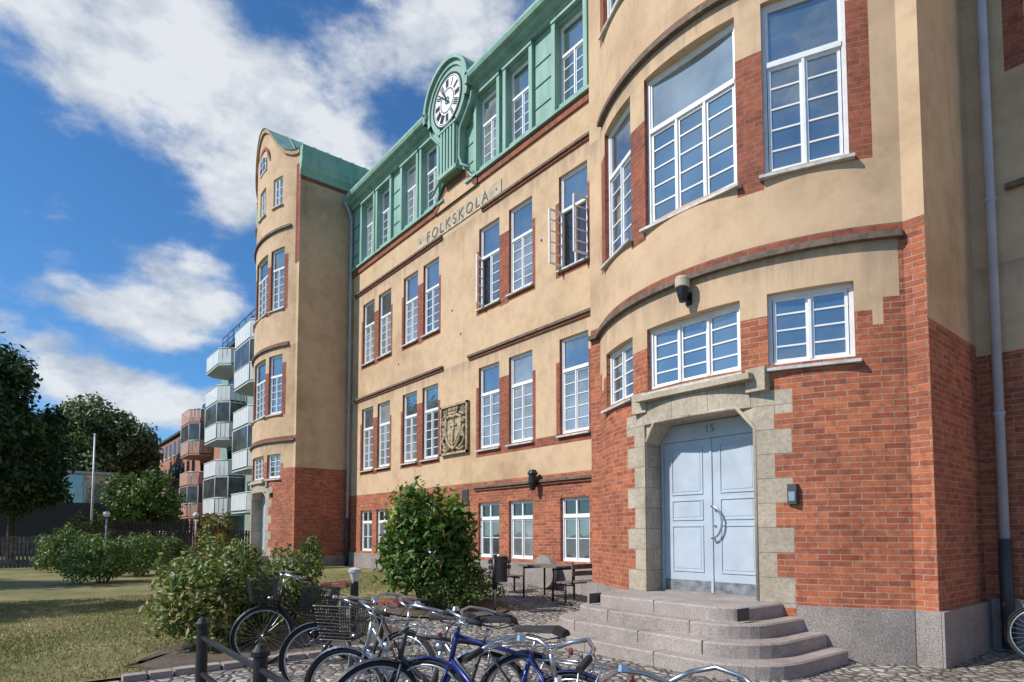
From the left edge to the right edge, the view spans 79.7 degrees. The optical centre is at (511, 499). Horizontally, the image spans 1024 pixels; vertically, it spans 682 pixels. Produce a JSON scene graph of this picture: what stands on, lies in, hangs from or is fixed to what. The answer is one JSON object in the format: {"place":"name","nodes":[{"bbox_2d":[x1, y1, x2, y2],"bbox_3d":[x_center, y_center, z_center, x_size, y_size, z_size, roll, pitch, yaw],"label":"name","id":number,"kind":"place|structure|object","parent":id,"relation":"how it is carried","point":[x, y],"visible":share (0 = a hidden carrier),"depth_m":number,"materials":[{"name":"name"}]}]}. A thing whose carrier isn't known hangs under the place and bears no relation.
{"place":"outdoors","nodes":[
{"label":"outdoors","id":0,"kind":"place"},
{"bbox_2d":[0,549,185,559],"bbox_3d":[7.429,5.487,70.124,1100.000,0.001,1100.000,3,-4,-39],"label":"ground","id":1,"kind":"structure","parent":0,"point":[29,556],"depth_m":41.26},
{"bbox_2d":[0,331,74,517],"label":"linden tree","id":2,"kind":"object","parent":1,"relation":"on","point":[18,417],"visible":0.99,"depth_m":32.75,"materials":[{"name":"green plant"}]},
{"bbox_2d":[0,406,76,559],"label":"linden tree","id":3,"kind":"object","parent":1,"relation":"on","point":[54,494],"visible":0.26,"depth_m":37.01,"materials":[{"name":"green plant"}]},
{"bbox_2d":[0,470,118,554],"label":"glass pavilion","id":4,"kind":"structure","parent":1,"relation":"on","point":[45,521],"depth_m":46.21,"materials":[{"name":"grey glass"}]},
{"bbox_2d":[90,434,95,523],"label":"flagpole","id":5,"kind":"object","parent":1,"relation":"on","point":[92,501],"visible":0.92,"depth_m":44.78,"materials":[{"name":"white metal"}]},
{"bbox_2d":[40,391,163,509],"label":"maple tree","id":6,"kind":"object","parent":1,"relation":"on","point":[123,444],"visible":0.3,"depth_m":56.41,"materials":[{"name":"green plant"}]},
{"bbox_2d":[93,466,187,536],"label":"plum tree","id":7,"kind":"object","parent":1,"relation":"on","point":[145,499],"visible":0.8,"depth_m":43.05,"materials":[{"name":"green plant"}]},
{"bbox_2d":[103,520,227,547],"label":"plank fence","id":8,"kind":"object","parent":1,"relation":"on","point":[142,524],"visible":0.3,"depth_m":41.50,"materials":[{"name":"brown wood"}]},
{"bbox_2d":[156,403,219,547],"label":"brick apartment building","id":9,"kind":"structure","parent":1,"relation":"on","point":[187,453],"depth_m":50.49,"materials":[{"name":"red brick"}]},
{"bbox_2d":[202,318,254,551],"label":"walls","id":10,"kind":"structure","parent":1,"relation":"on","point":[236,506],"depth_m":41.35,"materials":[{"name":"white metal"}]},
{"bbox_2d":[203,340,253,499],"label":"glass","id":11,"kind":"object","parent":10,"relation":"attached to","point":[236,485],"visible":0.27,"depth_m":41.30,"materials":[{"name":"grey glass"}]},
{"bbox_2d":[222,308,255,347],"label":"roof railing","id":12,"kind":"object","parent":10,"relation":"on","point":[233,330],"visible":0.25,"depth_m":45.19,"materials":[{"name":"grey metal"}]},
{"bbox_2d":[210,554,271,569],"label":"stone steps","id":13,"kind":"structure","parent":1,"relation":"on","point":[263,556],"depth_m":25.12,"materials":[{"name":"stone"}]},
{"bbox_2d":[248,0,1023,668],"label":"wall trim","id":14,"kind":"structure","parent":1,"relation":"on","point":[950,638],"depth_m":8.68,"materials":[{"name":"grey stone"}]},
{"bbox_2d":[261,494,264,553],"bbox_3d":[-10.528,1.090,26.526,0.220,2.720,1.840,3,-4,-39],"label":"entrance door","id":15,"kind":"structure","parent":14,"relation":"attached to","point":[263,524],"depth_m":27.09,"materials":[{"name":"wood"}]},
{"bbox_2d":[427,191,487,241],"bbox_3d":[-1.849,-9.237,20.096,0.016,0.350,3.568,3,-4,-39],"label":"folkskola lettering","id":16,"kind":"object","parent":14,"relation":"attached to","point":[486,197],"visible":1,"depth_m":19.91,"materials":[{"name":"metal"}]},
{"bbox_2d":[659,416,755,598],"bbox_3d":[3.037,0.148,9.305,0.220,2.720,1.840,3,-4,-39],"label":"entrance door","id":17,"kind":"structure","parent":14,"relation":"attached to","point":[708,518],"depth_m":9.32,"materials":[{"name":"wood"}]},
{"bbox_2d":[249,0,1023,616],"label":"walls","id":18,"kind":"structure","parent":1,"relation":"on","point":[883,454],"depth_m":8.73,"materials":[{"name":"paint"}]},
{"bbox_2d":[440,400,469,456],"bbox_3d":[-1.859,-2.259,19.679,0.170,1.620,1.540,3,-4,-39],"label":"carved arms relief","id":19,"kind":"object","parent":18,"relation":"attached to","point":[454,428],"visible":1,"depth_m":19.57,"materials":[{"name":"stone"}]},
{"bbox_2d":[255,0,768,273],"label":"copper roof","id":20,"kind":"structure","parent":18,"relation":"on","point":[531,34],"depth_m":19.62,"materials":[{"name":"green metal"}]},
{"bbox_2d":[433,71,461,129],"bbox_3d":[-2.094,-13.043,20.078,0.135,1.700,1.700,3,-4,-39],"label":"clock face","id":21,"kind":"object","parent":20,"relation":"attached to","point":[447,99],"visible":0.99,"depth_m":20.03},
{"bbox_2d":[269,238,799,504],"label":"wall fixtures","id":22,"kind":"object","parent":18,"relation":"attached to","point":[682,284],"depth_m":8.97,"materials":[{"name":"black metal"}]},
{"bbox_2d":[256,0,845,557],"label":"window glass","id":23,"kind":"object","parent":18,"relation":"in","point":[802,26],"visible":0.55,"depth_m":9.75,"materials":[{"name":"blue glass"}]},
{"bbox_2d":[250,0,861,561],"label":"window frames","id":24,"kind":"structure","parent":18,"relation":"in","point":[768,68],"depth_m":10.63,"materials":[{"name":"white wood"}]},
{"bbox_2d":[343,0,1016,649],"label":"downpipes","id":25,"kind":"object","parent":18,"relation":"attached to","point":[1005,554],"visible":0.98,"depth_m":8.44,"materials":[{"name":"metal"}]},
{"bbox_2d":[0,561,324,681],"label":"lawn","id":26,"kind":"structure","parent":0,"point":[21,584],"depth_m":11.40,"materials":[{"name":"green plant"}]},
{"bbox_2d":[0,535,53,568],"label":"picket fence","id":27,"kind":"object","parent":26,"relation":"on","point":[15,542],"visible":0.6,"depth_m":26.64,"materials":[{"name":"grey wood"}]},
{"bbox_2d":[29,522,107,572],"bbox_3d":[-17.749,1.939,24.565,2.507,2.068,2.538,3,-4,-39],"label":"round hedge shrub","id":28,"kind":"object","parent":26,"relation":"on","point":[51,553],"visible":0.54,"depth_m":24.11,"materials":[{"name":"green plant"}]},
{"bbox_2d":[48,510,114,548],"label":"yellow shrub","id":29,"kind":"object","parent":26,"relation":"on","point":[84,524],"visible":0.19,"depth_m":33.69,"materials":[{"name":"green plant"}]},
{"bbox_2d":[52,531,144,584],"bbox_3d":[-13.090,1.845,19.463,2.429,1.701,2.090,3,-4,-39],"label":"round hedge shrub","id":30,"kind":"object","parent":26,"relation":"on","point":[92,551],"visible":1,"depth_m":19.17,"materials":[{"name":"green plant"}]},
{"bbox_2d":[103,511,109,564],"bbox_3d":[-19.557,1.890,29.524,0.295,2.650,0.295,3,-4,-39],"label":"globe street lamp","id":31,"kind":"object","parent":26,"relation":"on","point":[106,514],"visible":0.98,"depth_m":29.53,"materials":[{"name":"metal"}]},
{"bbox_2d":[106,530,174,575],"bbox_3d":[-13.732,1.990,22.586,2.303,1.752,2.506,3,-4,-39],"label":"round hedge shrub","id":32,"kind":"object","parent":26,"relation":"on","point":[149,555],"visible":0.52,"depth_m":22.22,"materials":[{"name":"green plant"}]},
{"bbox_2d":[137,531,186,567],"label":"round hedge shrub","id":33,"kind":"object","parent":26,"relation":"on","point":[176,549],"visible":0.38,"depth_m":28.48,"materials":[{"name":"green plant"}]},
{"bbox_2d":[0,601,391,678],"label":"fallen leaves","id":34,"kind":"object","parent":26,"relation":"on","point":[109,634],"visible":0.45,"depth_m":9.30,"materials":[{"name":"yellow plant"}]},
{"bbox_2d":[121,618,408,672],"bbox_3d":[-3.669,2.066,9.163,3.955,0.001,3.018,3,-4,-39],"label":"planting bed","id":35,"kind":"object","parent":26,"relation":"on","point":[161,659],"visible":0.31,"depth_m":8.24,"materials":[{"name":"soil"}]},
{"bbox_2d":[139,532,287,652],"bbox_3d":[-4.354,1.298,8.963,2.092,1.648,2.462,3,-4,-39],"label":"flowering shrub","id":36,"kind":"object","parent":35,"relation":"on","point":[217,595],"visible":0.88,"depth_m":8.31,"materials":[{"name":"green plant"}]},
{"bbox_2d":[255,542,329,622],"bbox_3d":[-3.957,1.489,10.831,1.549,1.467,1.740,-1,-3,10],"label":"flowering shrub","id":37,"kind":"object","parent":35,"relation":"on","point":[293,596],"visible":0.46,"depth_m":10.72,"materials":[{"name":"green plant"}]},
{"bbox_2d":[348,567,360,620],"bbox_3d":[-2.816,1.698,10.958,0.220,0.965,0.220,3,-4,-39],"label":"bollard lamp","id":38,"kind":"object","parent":35,"relation":"on","point":[354,572],"visible":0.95,"depth_m":10.91,"materials":[{"name":"black metal"}]},
{"bbox_2d":[0,0,534,443],"label":"sky","id":39,"kind":"structure","parent":0,"point":[130,130],"materials":[{"name":"blue"}]},
{"bbox_2d":[272,566,501,598],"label":"lawn","id":40,"kind":"structure","parent":0,"point":[332,570],"depth_m":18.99,"materials":[{"name":"green plant"}]},
{"bbox_2d":[297,533,324,568],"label":"shrub","id":41,"kind":"object","parent":40,"relation":"on","point":[312,548],"visible":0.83,"depth_m":23.58,"materials":[{"name":"green plant"}]},
{"bbox_2d":[87,555,1023,681],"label":"cobblestone pavement","id":42,"kind":"structure","parent":0,"point":[535,605],"depth_m":7.41,"materials":[{"name":"grey stone"}]},
{"bbox_2d":[65,529,249,558],"bbox_3d":[-18.601,2.552,33.852,9.901,1.800,0.170,2,-4,-33],"label":"plank fence","id":43,"kind":"object","parent":42,"relation":"on","point":[126,534],"visible":0.21,"depth_m":33.81,"materials":[{"name":"brown wood"}]},
{"bbox_2d":[193,512,198,556],"bbox_3d":[-16.935,2.044,32.799,0.295,2.700,0.295,3,-4,-39],"label":"globe street lamp","id":44,"kind":"object","parent":42,"relation":"on","point":[195,515],"visible":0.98,"depth_m":32.78,"materials":[{"name":"metal"}]},
{"bbox_2d":[191,509,237,563],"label":"yellow shrub","id":45,"kind":"object","parent":42,"relation":"on","point":[222,528],"visible":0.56,"depth_m":29.48,"materials":[{"name":"green plant"}]},
{"bbox_2d":[195,617,289,681],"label":"bike rack railing","id":46,"kind":"object","parent":42,"relation":"on","point":[260,654],"visible":1,"depth_m":4.58,"materials":[{"name":"black metal"}]},
{"bbox_2d":[121,638,418,681],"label":"edging stones","id":47,"kind":"object","parent":42,"relation":"on","point":[168,672],"visible":0.34,"depth_m":7.11,"materials":[{"name":"stone"}]},
{"bbox_2d":[229,570,384,663],"bbox_3d":[-2.526,1.451,7.701,1.818,1.144,0.658,1,1,-16],"label":"bicycle","id":48,"kind":"object","parent":42,"relation":"on","point":[281,612],"visible":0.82,"depth_m":7.52,"materials":[{"name":"metal"}]},
{"bbox_2d":[278,585,441,681],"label":"bicycle","id":49,"kind":"object","parent":42,"relation":"on","point":[424,643],"visible":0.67,"depth_m":5.90,"materials":[{"name":"metal"}]},
{"bbox_2d":[304,592,530,681],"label":"bicycle","id":50,"kind":"object","parent":42,"relation":"on","point":[320,659],"visible":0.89,"depth_m":4.68,"materials":[{"name":"metal"}]},
{"bbox_2d":[374,594,508,616],"bbox_3d":[-1.601,2.215,13.009,2.500,0.123,3.500,3,-4,-39],"label":"planting bed","id":51,"kind":"object","parent":42,"relation":"on","point":[484,603],"visible":0.26,"depth_m":12.52,"materials":[{"name":"soil"}]},
{"bbox_2d":[371,475,482,605],"bbox_3d":[-1.861,0.911,13.049,2.115,2.805,2.305,3,-4,-39],"label":"lilac shrub","id":52,"kind":"object","parent":51,"relation":"on","point":[440,525],"visible":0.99,"depth_m":12.47,"materials":[{"name":"green plant"}]},
{"bbox_2d":[415,568,484,609],"bbox_3d":[-1.280,1.833,12.469,1.340,0.922,1.481,3,-4,-39],"label":"shrub","id":53,"kind":"object","parent":51,"relation":"on","point":[440,591],"visible":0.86,"depth_m":12.25,"materials":[{"name":"green plant"}]},
{"bbox_2d":[430,564,507,602],"bbox_3d":[-1.153,1.789,13.601,2.150,1.035,1.517,-2,-4,34],"label":"shrub","id":54,"kind":"object","parent":51,"relation":"on","point":[485,586],"visible":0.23,"depth_m":13.29,"materials":[{"name":"green plant"}]},
{"bbox_2d":[492,554,507,609],"bbox_3d":[-0.227,1.681,12.246,0.261,1.150,0.388,1,-3,-16],"label":"litter bin","id":55,"kind":"object","parent":51,"relation":"on","point":[499,568],"visible":0.97,"depth_m":12.14,"materials":[{"name":"metal"}]},
{"bbox_2d":[334,596,572,681],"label":"bicycle","id":56,"kind":"object","parent":42,"relation":"on","point":[492,669],"visible":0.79,"depth_m":4.42,"materials":[{"name":"metal"}]},
{"bbox_2d":[488,558,522,592],"bbox_3d":[-0.161,1.881,14.986,0.700,0.888,0.490,3,-4,-39],"label":"park bench","id":57,"kind":"object","parent":42,"relation":"on","point":[509,568],"visible":0.54,"depth_m":15.02,"materials":[{"name":"grey wood"}]},
{"bbox_2d":[386,605,634,681],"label":"bicycle","id":58,"kind":"object","parent":42,"relation":"on","point":[453,669],"visible":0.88,"depth_m":4.08,"materials":[{"name":"metal"}]},
{"bbox_2d":[462,633,596,681],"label":"bicycle","id":59,"kind":"object","parent":42,"relation":"on","point":[583,664],"visible":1,"depth_m":2.86,"materials":[{"name":"metal"}]},
{"bbox_2d":[532,555,556,587],"bbox_3d":[0.821,1.853,15.699,0.120,0.840,0.840,3,-4,-39],"label":"millstone","id":60,"kind":"object","parent":42,"relation":"on","point":[538,575],"visible":0.76,"depth_m":15.64,"materials":[{"name":"stone"}]},
{"bbox_2d":[518,563,574,600],"bbox_3d":[0.833,1.888,14.097,0.730,0.760,1.300,3,-4,-39],"label":"picnic table","id":61,"kind":"object","parent":42,"relation":"on","point":[555,566],"visible":0.83,"depth_m":13.89,"materials":[{"name":"grey wood"}]},
{"bbox_2d":[556,562,591,604],"bbox_3d":[1.523,1.784,13.225,1.100,0.888,0.490,3,-4,-39],"label":"park bench","id":62,"kind":"object","parent":42,"relation":"on","point":[578,573],"visible":0.59,"depth_m":12.90,"materials":[{"name":"brown wood"}]},
{"bbox_2d":[598,663,751,681],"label":"bicycle","id":63,"kind":"object","parent":42,"relation":"on","point":[622,668],"visible":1,"depth_m":2.43,"materials":[{"name":"metal"}]},
{"bbox_2d":[539,590,847,680],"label":"stone steps","id":64,"kind":"structure","parent":42,"relation":"on","point":[753,639],"depth_m":7.61,"materials":[{"name":"stone"}]},
{"bbox_2d":[1002,599,1023,657],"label":"bicycle","id":65,"kind":"object","parent":42,"relation":"on","point":[1012,618],"visible":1,"depth_m":7.68,"materials":[{"name":"rubber"}]}
]}

